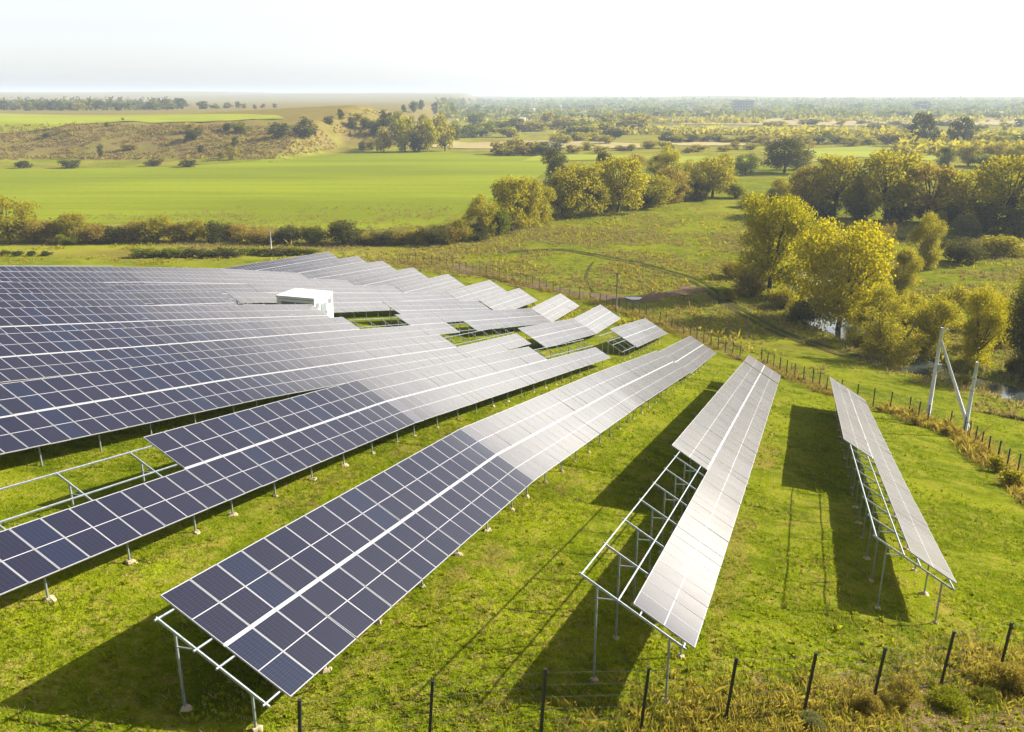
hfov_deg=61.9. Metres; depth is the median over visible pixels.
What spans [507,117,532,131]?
wood tree
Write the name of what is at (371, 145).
knoll tree
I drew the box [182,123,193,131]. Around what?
hill shrub
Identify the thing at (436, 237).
hedge shrub
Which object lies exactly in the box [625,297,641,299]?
puddle
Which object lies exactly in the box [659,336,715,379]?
solar table
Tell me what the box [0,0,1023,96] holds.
sky
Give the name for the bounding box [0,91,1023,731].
ground
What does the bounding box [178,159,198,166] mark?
hill shrub
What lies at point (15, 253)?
ditch shrub
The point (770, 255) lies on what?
willow tree
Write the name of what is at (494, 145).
hedge tree
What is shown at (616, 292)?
power pole
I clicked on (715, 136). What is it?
hedge tree
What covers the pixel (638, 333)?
solar table
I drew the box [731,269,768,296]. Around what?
bush
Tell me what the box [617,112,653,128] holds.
wood tree
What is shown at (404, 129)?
knoll tree
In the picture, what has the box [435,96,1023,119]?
distant wood
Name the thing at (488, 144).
stubble field
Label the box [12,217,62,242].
hedge shrub
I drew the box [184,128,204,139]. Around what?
hill shrub
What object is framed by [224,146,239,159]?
hill shrub
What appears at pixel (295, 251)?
ditch shrub
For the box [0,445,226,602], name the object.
solar table
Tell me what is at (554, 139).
hedge tree
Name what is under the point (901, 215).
belt shrub
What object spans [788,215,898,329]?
willow tree
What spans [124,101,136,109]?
distant tree
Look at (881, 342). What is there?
river tree
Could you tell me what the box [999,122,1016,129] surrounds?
distant tree
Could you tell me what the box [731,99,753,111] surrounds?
tower block
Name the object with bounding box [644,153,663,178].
belt tree
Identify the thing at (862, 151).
crop field
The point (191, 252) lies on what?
ditch shrub
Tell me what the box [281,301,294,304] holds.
door
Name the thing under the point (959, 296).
bush
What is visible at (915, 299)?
bush
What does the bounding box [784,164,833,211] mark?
belt tree
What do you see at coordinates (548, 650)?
weeds
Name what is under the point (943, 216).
bush
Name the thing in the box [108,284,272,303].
solar table
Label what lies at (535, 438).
solar table
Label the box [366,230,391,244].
hedge shrub
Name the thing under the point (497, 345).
solar table
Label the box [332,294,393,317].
solar table
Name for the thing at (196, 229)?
hedge shrub
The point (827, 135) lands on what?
hedge tree
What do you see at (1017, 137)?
hedge tree
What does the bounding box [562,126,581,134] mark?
wood tree
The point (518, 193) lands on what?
belt tree
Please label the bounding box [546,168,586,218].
belt tree
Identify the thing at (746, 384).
solar table
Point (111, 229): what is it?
hedge shrub
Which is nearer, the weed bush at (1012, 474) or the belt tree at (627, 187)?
the weed bush at (1012, 474)
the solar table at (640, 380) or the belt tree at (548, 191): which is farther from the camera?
the belt tree at (548, 191)
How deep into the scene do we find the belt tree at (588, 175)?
279.32 m
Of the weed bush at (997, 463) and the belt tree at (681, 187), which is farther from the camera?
the belt tree at (681, 187)
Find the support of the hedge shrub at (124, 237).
on the ground at (290, 109)
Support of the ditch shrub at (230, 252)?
on the ground at (290, 109)
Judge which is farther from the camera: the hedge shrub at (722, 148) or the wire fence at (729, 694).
the hedge shrub at (722, 148)
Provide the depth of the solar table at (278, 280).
137.63 m
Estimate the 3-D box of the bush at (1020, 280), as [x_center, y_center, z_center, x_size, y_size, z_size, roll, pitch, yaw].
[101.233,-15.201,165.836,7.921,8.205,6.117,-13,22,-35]
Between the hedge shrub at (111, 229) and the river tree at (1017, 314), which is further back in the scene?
the hedge shrub at (111, 229)
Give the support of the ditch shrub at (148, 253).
on the ground at (290, 109)
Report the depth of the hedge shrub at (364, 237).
231.06 m
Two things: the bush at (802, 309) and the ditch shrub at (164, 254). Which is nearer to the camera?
the bush at (802, 309)
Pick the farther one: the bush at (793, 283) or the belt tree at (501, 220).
the belt tree at (501, 220)
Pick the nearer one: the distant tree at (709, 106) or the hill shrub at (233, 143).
the hill shrub at (233, 143)
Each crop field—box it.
[0,152,546,229]
[761,146,944,161]
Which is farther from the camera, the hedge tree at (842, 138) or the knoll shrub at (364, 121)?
the hedge tree at (842, 138)
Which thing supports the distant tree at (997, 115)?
on the ground at (290, 109)
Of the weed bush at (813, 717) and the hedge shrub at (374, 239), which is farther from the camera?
the hedge shrub at (374, 239)
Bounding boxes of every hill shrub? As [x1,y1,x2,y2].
[13,160,33,167]
[42,132,50,137]
[57,159,84,168]
[95,144,102,156]
[120,143,139,149]
[143,158,163,165]
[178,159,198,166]
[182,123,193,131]
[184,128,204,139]
[197,145,204,152]
[216,151,225,157]
[221,122,231,130]
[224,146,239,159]
[229,122,250,132]
[231,136,238,146]
[266,122,291,137]
[292,116,317,136]
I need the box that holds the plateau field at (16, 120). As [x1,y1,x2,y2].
[0,114,282,132]
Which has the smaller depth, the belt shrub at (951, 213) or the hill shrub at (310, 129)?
the belt shrub at (951, 213)
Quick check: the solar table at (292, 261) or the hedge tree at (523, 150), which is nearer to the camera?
the solar table at (292, 261)
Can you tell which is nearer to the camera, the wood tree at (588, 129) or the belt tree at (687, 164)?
the belt tree at (687, 164)
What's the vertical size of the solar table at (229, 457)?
6.144 m
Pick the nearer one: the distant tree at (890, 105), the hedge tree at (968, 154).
the hedge tree at (968, 154)
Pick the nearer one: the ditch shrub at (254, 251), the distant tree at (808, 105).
the ditch shrub at (254, 251)
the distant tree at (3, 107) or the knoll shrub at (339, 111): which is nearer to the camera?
the knoll shrub at (339, 111)
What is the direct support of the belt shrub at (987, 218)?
on the ground at (290, 109)
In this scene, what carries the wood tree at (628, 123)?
on the ground at (290, 109)
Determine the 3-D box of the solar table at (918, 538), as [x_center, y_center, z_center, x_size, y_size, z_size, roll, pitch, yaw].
[19.426,7.635,43.906,3.425,7.953,21.503,6,18,19]
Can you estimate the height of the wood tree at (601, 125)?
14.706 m
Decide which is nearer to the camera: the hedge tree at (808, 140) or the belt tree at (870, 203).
the belt tree at (870, 203)
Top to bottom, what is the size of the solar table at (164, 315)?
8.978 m
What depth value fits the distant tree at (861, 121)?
1294.53 m
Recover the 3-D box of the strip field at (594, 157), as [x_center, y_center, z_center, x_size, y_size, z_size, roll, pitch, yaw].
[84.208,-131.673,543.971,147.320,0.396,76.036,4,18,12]
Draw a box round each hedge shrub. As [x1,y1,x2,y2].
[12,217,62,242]
[30,221,76,243]
[48,212,96,241]
[77,223,112,243]
[93,224,129,243]
[112,220,148,242]
[129,214,175,240]
[161,222,190,241]
[173,218,208,240]
[201,220,234,243]
[222,223,250,241]
[237,225,275,243]
[269,225,302,243]
[299,225,325,243]
[322,220,362,243]
[354,231,381,243]
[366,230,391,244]
[382,230,418,244]
[404,229,428,243]
[416,225,454,244]
[439,223,471,244]
[448,217,476,241]
[468,224,490,241]
[564,144,583,152]
[581,141,597,150]
[593,145,608,152]
[611,145,628,150]
[626,144,636,150]
[642,140,660,148]
[655,141,677,147]
[681,147,696,152]
[689,144,709,151]
[717,144,733,151]
[725,141,742,149]
[741,143,760,149]
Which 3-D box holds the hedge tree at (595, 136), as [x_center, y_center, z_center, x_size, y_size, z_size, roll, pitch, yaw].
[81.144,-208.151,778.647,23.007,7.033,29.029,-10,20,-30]
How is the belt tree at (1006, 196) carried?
on the ground at (290, 109)
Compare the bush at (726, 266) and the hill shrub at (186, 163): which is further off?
the hill shrub at (186, 163)
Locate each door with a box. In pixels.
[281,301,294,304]
[321,302,326,314]
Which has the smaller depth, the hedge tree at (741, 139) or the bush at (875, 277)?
the bush at (875, 277)
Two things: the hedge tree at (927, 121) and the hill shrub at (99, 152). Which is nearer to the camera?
the hill shrub at (99, 152)
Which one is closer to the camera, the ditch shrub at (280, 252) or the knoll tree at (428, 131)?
the ditch shrub at (280, 252)
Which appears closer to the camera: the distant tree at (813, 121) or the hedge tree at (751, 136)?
the hedge tree at (751, 136)
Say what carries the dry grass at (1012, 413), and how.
on the ground at (290, 109)
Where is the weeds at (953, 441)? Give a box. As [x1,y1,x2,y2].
[895,407,1023,494]
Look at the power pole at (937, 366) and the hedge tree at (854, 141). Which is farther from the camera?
the hedge tree at (854, 141)
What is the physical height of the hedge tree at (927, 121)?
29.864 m
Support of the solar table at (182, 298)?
on the ground at (290, 109)
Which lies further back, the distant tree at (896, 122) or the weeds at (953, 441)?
the distant tree at (896, 122)
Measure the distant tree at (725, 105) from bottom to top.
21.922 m
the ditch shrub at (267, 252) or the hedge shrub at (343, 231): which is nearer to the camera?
the ditch shrub at (267, 252)
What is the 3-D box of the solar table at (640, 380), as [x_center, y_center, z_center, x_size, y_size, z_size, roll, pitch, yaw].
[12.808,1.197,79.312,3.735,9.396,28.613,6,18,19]
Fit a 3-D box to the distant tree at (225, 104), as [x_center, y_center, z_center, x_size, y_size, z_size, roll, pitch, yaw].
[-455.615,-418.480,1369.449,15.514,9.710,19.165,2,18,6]
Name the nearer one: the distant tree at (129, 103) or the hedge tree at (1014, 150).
the hedge tree at (1014, 150)
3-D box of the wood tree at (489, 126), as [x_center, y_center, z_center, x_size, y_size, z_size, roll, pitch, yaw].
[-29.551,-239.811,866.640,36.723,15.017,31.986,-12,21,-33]
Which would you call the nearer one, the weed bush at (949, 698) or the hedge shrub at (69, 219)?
the weed bush at (949, 698)
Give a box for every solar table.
[0,265,112,266]
[0,266,135,271]
[0,272,146,284]
[0,282,117,292]
[0,293,146,307]
[0,306,156,333]
[0,328,177,382]
[0,359,254,465]
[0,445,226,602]
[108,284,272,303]
[130,272,270,284]
[131,267,227,274]
[131,292,236,305]
[131,304,329,325]
[133,317,375,360]
[143,380,415,516]
[154,429,533,731]
[199,335,471,406]
[220,268,306,277]
[222,252,338,270]
[225,291,279,304]
[261,276,353,284]
[261,284,402,303]
[267,256,366,272]
[301,261,396,279]
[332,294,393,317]
[348,267,427,285]
[348,312,474,340]
[358,347,565,436]
[382,301,490,325]
[386,291,457,311]
[395,274,464,292]
[444,326,530,356]
[445,280,506,300]
[451,308,549,335]
[460,374,639,497]
[479,288,537,309]
[518,318,595,347]
[531,293,578,321]
[534,339,610,381]
[574,305,620,334]
[578,451,743,703]
[594,351,689,418]
[598,318,666,360]
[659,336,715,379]
[672,388,766,506]
[721,362,777,418]
[744,355,780,383]
[830,377,902,494]
[849,444,956,624]
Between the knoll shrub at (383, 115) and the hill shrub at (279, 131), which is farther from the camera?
the knoll shrub at (383, 115)
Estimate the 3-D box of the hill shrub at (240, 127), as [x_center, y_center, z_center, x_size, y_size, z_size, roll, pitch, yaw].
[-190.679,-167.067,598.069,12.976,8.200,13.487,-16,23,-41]
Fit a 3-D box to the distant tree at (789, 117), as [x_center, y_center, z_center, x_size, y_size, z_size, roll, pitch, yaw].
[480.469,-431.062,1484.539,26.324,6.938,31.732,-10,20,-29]
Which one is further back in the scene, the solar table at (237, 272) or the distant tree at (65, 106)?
the distant tree at (65, 106)
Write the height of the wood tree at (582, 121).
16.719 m
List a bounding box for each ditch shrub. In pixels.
[0,250,10,255]
[10,250,24,255]
[25,251,37,255]
[39,250,53,255]
[128,247,152,258]
[142,248,164,256]
[153,247,172,256]
[165,246,188,257]
[180,247,203,257]
[195,248,218,257]
[209,247,225,255]
[219,247,244,256]
[234,248,253,253]
[245,248,264,254]
[260,247,277,256]
[271,247,289,255]
[286,247,306,255]
[299,248,319,254]
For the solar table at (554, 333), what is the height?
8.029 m
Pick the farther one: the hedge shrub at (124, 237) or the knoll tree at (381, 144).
the knoll tree at (381, 144)
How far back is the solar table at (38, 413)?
41.30 m
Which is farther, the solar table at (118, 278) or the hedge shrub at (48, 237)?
the hedge shrub at (48, 237)
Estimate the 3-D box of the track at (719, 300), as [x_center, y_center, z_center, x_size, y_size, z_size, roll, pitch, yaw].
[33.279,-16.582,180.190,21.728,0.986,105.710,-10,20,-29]
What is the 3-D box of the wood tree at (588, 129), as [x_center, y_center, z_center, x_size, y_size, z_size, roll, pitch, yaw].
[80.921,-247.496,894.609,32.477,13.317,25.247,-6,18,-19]
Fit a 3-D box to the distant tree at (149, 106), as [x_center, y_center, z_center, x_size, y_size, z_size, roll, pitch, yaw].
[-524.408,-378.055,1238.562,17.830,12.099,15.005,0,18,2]
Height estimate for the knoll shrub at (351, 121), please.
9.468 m
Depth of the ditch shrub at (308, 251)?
210.66 m
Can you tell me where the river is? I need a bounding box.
[791,236,1023,404]
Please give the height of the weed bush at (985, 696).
0.456 m
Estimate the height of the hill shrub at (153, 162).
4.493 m
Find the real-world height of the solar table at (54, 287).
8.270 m
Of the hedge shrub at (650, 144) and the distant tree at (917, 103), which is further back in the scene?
the distant tree at (917, 103)
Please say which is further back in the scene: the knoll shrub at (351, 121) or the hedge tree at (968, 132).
the hedge tree at (968, 132)
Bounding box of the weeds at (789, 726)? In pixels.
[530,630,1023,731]
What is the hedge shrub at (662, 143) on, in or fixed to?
on the ground at (290, 109)
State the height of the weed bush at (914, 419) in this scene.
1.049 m
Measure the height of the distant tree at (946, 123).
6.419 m
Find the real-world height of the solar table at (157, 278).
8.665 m
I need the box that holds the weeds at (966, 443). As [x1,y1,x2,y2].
[876,401,1023,502]
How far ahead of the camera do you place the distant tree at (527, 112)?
1722.49 m
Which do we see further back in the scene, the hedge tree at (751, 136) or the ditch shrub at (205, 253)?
the hedge tree at (751, 136)
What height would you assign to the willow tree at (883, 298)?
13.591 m
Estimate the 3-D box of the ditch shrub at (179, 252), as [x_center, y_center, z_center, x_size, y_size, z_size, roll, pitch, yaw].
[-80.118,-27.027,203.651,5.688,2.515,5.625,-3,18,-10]
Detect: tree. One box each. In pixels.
[0,100,8,109]
[0,194,42,243]
[10,104,18,109]
[20,101,32,110]
[27,99,38,109]
[33,102,44,109]
[38,102,50,109]
[46,100,58,109]
[56,101,63,109]
[62,101,71,109]
[71,102,86,110]
[80,100,92,109]
[87,99,96,109]
[92,100,107,109]
[108,99,114,109]
[112,102,125,110]
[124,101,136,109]
[146,101,153,109]
[151,100,164,109]
[160,99,169,108]
[164,102,176,109]
[174,98,186,108]
[195,101,207,108]
[207,103,219,108]
[223,102,233,107]
[358,140,365,150]
[364,137,377,149]
[373,126,393,151]
[384,114,402,138]
[392,115,419,151]
[408,131,423,151]
[415,117,440,151]
[431,112,447,135]
[434,123,455,150]
[449,121,461,139]
[459,124,480,137]
[462,194,499,237]
[463,111,486,125]
[473,122,498,136]
[479,120,508,128]
[484,120,510,129]
[489,174,534,230]
[489,205,511,235]
[490,140,511,154]
[493,126,521,136]
[497,144,519,155]
[505,137,527,153]
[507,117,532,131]
[514,144,532,155]
[516,120,538,131]
[516,177,548,227]
[518,111,536,114]
[527,141,540,151]
[528,120,551,131]
[529,184,556,223]
[530,142,553,154]
[535,141,563,154]
[538,111,555,125]
[540,148,568,184]
[545,115,579,128]
[545,133,571,141]
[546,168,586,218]
[550,162,607,215]
[557,135,573,142]
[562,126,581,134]
[564,119,593,127]
[565,113,585,118]
[569,132,587,140]
[574,124,602,133]
[580,176,617,214]
[585,134,614,140]
[588,114,613,119]
[588,156,650,211]
[589,122,614,133]
[594,135,614,143]
[597,151,616,177]
[598,113,628,127]
[598,125,625,132]
[599,127,628,139]
[601,185,621,211]
[612,119,641,128]
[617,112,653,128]
[621,153,647,180]
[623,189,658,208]
[629,107,640,112]
[631,174,677,206]
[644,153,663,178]
[653,144,683,177]
[653,166,691,203]
[658,131,674,141]
[664,110,683,116]
[669,134,688,142]
[682,134,698,141]
[682,158,699,180]
[682,170,707,199]
[686,156,739,197]
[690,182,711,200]
[693,105,714,110]
[694,134,711,141]
[710,132,723,141]
[711,103,731,109]
[717,152,735,171]
[719,137,739,141]
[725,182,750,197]
[727,191,817,291]
[733,153,759,174]
[736,135,748,141]
[743,134,766,141]
[751,136,780,144]
[758,137,816,172]
[762,121,778,125]
[781,116,795,119]
[782,132,809,144]
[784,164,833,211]
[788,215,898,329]
[791,142,816,166]
[792,131,816,143]
[795,103,815,109]
[797,119,821,124]
[803,130,839,143]
[805,153,868,216]
[829,134,853,143]
[835,118,848,124]
[840,137,864,145]
[841,177,881,218]
[849,103,865,109]
[849,148,932,219]
[849,280,912,345]
[855,303,932,369]
[856,120,871,123]
[860,137,881,144]
[866,122,891,128]
[872,132,904,143]
[877,222,898,261]
[882,121,905,124]
[884,104,901,109]
[888,246,925,298]
[896,111,915,117]
[896,123,919,129]
[897,163,966,212]
[900,133,917,142]
[904,294,964,361]
[905,210,949,268]
[906,111,943,141]
[907,101,935,108]
[930,134,949,143]
[935,146,958,166]
[935,168,999,215]
[939,121,951,125]
[941,129,962,142]
[947,116,980,140]
[955,140,987,165]
[959,282,1012,367]
[966,105,985,109]
[970,154,1023,229]
[973,154,994,166]
[976,123,991,127]
[976,133,1012,141]
[982,141,1009,158]
[985,131,1010,141]
[989,112,1006,117]
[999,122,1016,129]
[1000,104,1023,109]
[1002,142,1023,167]
[1002,286,1023,381]
[1003,133,1023,141]
[1014,119,1023,126]
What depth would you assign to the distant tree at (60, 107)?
1182.21 m
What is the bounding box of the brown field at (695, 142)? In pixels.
[660,137,784,145]
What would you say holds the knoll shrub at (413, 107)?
on the ground at (290, 109)
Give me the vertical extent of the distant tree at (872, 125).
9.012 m
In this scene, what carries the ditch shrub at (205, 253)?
on the ground at (290, 109)
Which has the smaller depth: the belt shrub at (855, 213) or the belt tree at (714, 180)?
the belt shrub at (855, 213)
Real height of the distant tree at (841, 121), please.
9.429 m
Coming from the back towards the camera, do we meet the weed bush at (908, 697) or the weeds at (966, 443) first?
the weeds at (966, 443)
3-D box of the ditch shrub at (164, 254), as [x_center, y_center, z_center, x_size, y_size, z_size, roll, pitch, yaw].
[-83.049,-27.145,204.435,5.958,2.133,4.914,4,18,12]
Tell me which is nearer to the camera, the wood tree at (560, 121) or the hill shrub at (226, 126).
the hill shrub at (226, 126)
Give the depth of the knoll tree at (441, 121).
730.29 m
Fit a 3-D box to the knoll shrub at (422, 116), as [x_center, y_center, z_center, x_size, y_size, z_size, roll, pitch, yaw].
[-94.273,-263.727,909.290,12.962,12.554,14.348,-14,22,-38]
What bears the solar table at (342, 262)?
on the ground at (290, 109)
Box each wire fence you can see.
[297,622,1023,731]
[399,253,1023,476]
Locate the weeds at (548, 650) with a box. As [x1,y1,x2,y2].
[0,442,1023,731]
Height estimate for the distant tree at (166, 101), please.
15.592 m
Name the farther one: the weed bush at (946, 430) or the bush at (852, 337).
the bush at (852, 337)
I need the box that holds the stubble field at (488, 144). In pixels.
[432,140,639,147]
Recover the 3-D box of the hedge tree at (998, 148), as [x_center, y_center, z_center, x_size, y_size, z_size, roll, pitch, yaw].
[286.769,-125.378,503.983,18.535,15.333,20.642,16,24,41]
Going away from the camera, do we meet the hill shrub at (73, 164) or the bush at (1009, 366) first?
the bush at (1009, 366)
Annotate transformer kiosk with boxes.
[276,288,333,317]
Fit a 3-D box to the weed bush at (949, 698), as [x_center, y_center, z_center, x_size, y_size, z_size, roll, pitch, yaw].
[13.908,10.609,27.064,1.298,0.600,1.550,1,18,2]
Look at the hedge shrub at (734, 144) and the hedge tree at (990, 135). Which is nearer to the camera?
the hedge shrub at (734, 144)
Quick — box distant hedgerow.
[451,107,1023,155]
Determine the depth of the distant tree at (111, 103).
1219.33 m
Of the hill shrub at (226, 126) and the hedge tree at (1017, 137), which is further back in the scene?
the hedge tree at (1017, 137)
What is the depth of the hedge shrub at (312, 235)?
229.43 m
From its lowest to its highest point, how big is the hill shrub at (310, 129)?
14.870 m
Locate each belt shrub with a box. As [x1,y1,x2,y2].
[734,194,764,207]
[763,187,787,206]
[771,177,792,195]
[808,202,844,218]
[844,203,875,219]
[880,201,915,221]
[912,206,930,218]
[930,205,966,225]
[967,199,1008,232]
[997,209,1023,236]
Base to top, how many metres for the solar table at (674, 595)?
7.668 m
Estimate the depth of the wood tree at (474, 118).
1170.10 m
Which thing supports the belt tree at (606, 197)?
on the ground at (290, 109)
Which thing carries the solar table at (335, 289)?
on the ground at (290, 109)
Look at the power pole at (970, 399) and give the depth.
82.89 m
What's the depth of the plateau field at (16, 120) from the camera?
690.33 m
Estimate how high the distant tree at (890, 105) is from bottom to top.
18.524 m
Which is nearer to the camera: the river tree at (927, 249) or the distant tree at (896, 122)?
the river tree at (927, 249)
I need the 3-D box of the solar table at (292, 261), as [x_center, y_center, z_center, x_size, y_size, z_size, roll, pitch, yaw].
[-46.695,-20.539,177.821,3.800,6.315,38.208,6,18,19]
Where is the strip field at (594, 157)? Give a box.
[523,155,759,164]
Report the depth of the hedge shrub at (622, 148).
640.60 m
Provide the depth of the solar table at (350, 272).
167.27 m
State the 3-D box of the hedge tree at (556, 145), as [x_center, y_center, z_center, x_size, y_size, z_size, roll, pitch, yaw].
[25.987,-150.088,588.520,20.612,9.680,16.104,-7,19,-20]
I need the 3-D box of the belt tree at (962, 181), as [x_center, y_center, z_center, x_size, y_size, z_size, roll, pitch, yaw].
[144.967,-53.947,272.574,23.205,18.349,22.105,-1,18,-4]
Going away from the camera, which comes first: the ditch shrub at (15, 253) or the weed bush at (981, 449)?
the weed bush at (981, 449)
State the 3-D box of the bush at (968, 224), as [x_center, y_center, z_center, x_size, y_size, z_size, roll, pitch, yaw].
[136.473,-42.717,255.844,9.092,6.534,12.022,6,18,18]
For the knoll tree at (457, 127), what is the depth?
748.56 m
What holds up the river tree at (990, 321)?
on the ground at (290, 109)
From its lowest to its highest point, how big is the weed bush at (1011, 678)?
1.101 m
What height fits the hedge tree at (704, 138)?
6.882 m
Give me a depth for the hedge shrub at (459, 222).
233.75 m
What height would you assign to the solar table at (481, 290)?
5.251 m
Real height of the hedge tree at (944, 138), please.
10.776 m
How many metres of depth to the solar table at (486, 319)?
122.74 m
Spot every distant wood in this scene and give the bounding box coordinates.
[0,96,190,108]
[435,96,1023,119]
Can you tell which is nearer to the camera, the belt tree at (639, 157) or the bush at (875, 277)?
the bush at (875, 277)
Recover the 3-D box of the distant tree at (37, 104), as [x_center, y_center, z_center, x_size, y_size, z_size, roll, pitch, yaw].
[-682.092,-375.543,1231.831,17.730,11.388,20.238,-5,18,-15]
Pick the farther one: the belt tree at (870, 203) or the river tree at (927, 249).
the belt tree at (870, 203)
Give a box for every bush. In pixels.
[54,234,67,244]
[66,235,79,244]
[717,259,747,277]
[719,287,737,299]
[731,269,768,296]
[762,288,799,307]
[775,262,815,308]
[782,298,818,321]
[799,708,829,731]
[843,327,873,350]
[853,691,884,715]
[858,266,886,292]
[875,405,885,411]
[887,670,924,710]
[889,291,931,334]
[909,416,921,424]
[926,683,975,719]
[933,209,948,226]
[934,283,973,332]
[937,236,992,263]
[938,426,951,434]
[944,373,975,385]
[950,213,983,234]
[970,685,1003,704]
[972,234,1023,256]
[977,445,991,453]
[984,657,1023,693]
[988,454,1008,472]
[990,298,1019,346]
[998,469,1023,486]
[1004,357,1021,373]
[1015,267,1023,298]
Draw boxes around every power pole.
[614,272,617,311]
[926,327,969,426]
[963,361,978,430]
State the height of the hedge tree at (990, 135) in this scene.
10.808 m
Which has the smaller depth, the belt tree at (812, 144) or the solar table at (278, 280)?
the solar table at (278, 280)
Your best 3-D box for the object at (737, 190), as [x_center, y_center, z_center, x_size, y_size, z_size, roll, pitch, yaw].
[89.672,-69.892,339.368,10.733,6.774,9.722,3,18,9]
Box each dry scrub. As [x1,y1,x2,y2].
[0,109,456,159]
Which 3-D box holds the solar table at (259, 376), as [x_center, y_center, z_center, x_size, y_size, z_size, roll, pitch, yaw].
[-11.069,-0.152,66.617,3.731,10.287,34.212,6,18,19]
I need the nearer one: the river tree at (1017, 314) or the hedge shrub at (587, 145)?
the river tree at (1017, 314)
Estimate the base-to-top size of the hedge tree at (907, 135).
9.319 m
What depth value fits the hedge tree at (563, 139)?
740.30 m
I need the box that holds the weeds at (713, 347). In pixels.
[396,259,1023,506]
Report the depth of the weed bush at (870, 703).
25.70 m
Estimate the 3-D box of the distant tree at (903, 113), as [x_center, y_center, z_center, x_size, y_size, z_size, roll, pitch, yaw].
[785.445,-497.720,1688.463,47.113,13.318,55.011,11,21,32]
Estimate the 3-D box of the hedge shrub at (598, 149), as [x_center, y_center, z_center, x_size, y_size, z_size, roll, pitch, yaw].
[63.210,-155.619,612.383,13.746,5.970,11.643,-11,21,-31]
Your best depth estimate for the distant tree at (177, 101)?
1321.12 m
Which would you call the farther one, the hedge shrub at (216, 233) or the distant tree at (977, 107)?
the distant tree at (977, 107)
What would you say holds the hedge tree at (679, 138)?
on the ground at (290, 109)
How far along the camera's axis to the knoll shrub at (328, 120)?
653.34 m
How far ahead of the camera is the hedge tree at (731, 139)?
756.64 m
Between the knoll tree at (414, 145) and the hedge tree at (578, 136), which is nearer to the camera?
the knoll tree at (414, 145)
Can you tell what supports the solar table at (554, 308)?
on the ground at (290, 109)
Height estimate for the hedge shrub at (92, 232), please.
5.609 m
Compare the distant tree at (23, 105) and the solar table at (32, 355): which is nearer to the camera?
the solar table at (32, 355)
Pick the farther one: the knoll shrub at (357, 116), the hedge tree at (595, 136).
the hedge tree at (595, 136)
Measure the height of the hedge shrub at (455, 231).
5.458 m
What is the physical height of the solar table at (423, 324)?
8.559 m
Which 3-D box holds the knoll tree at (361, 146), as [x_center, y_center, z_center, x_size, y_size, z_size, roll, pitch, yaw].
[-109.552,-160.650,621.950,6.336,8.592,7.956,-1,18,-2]
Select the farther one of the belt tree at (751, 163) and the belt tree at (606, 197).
the belt tree at (751, 163)
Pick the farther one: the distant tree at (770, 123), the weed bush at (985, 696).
the distant tree at (770, 123)
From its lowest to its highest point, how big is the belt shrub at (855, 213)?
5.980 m
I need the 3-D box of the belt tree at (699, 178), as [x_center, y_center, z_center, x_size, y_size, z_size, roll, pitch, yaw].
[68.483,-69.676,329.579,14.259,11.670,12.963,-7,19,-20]
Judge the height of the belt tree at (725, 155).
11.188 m
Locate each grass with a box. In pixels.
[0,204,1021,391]
[0,303,1023,576]
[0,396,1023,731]
[3,202,1023,420]
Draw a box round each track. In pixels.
[501,248,856,354]
[509,250,848,355]
[585,262,594,291]
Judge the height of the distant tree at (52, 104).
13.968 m
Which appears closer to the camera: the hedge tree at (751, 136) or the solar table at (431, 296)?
the solar table at (431, 296)
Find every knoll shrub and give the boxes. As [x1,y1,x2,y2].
[324,116,333,123]
[336,109,344,118]
[347,117,356,127]
[354,112,362,120]
[360,117,370,129]
[365,119,380,135]
[377,109,391,127]
[392,110,402,119]
[408,100,418,111]
[417,100,424,109]
[417,113,430,122]
[430,102,437,113]
[438,109,445,116]
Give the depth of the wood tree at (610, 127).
910.29 m
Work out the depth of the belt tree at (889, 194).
275.25 m
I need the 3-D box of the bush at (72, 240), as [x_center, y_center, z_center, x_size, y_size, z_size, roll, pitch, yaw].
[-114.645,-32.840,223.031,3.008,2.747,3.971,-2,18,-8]
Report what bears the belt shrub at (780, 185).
on the ground at (290, 109)
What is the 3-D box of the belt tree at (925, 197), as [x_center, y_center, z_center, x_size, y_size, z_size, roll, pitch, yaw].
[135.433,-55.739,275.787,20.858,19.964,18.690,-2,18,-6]
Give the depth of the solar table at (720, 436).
50.69 m
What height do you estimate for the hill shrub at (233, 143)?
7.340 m
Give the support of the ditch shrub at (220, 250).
on the ground at (290, 109)
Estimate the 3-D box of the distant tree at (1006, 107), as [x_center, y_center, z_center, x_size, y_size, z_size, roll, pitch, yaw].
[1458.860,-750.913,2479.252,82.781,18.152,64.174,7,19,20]
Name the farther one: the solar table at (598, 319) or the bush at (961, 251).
the bush at (961, 251)
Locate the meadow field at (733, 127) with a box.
[633,126,875,134]
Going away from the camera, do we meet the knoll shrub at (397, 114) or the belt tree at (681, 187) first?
the belt tree at (681, 187)
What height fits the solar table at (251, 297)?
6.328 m
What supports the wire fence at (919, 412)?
on the ground at (290, 109)
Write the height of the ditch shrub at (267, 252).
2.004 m
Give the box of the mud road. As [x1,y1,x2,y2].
[451,264,708,302]

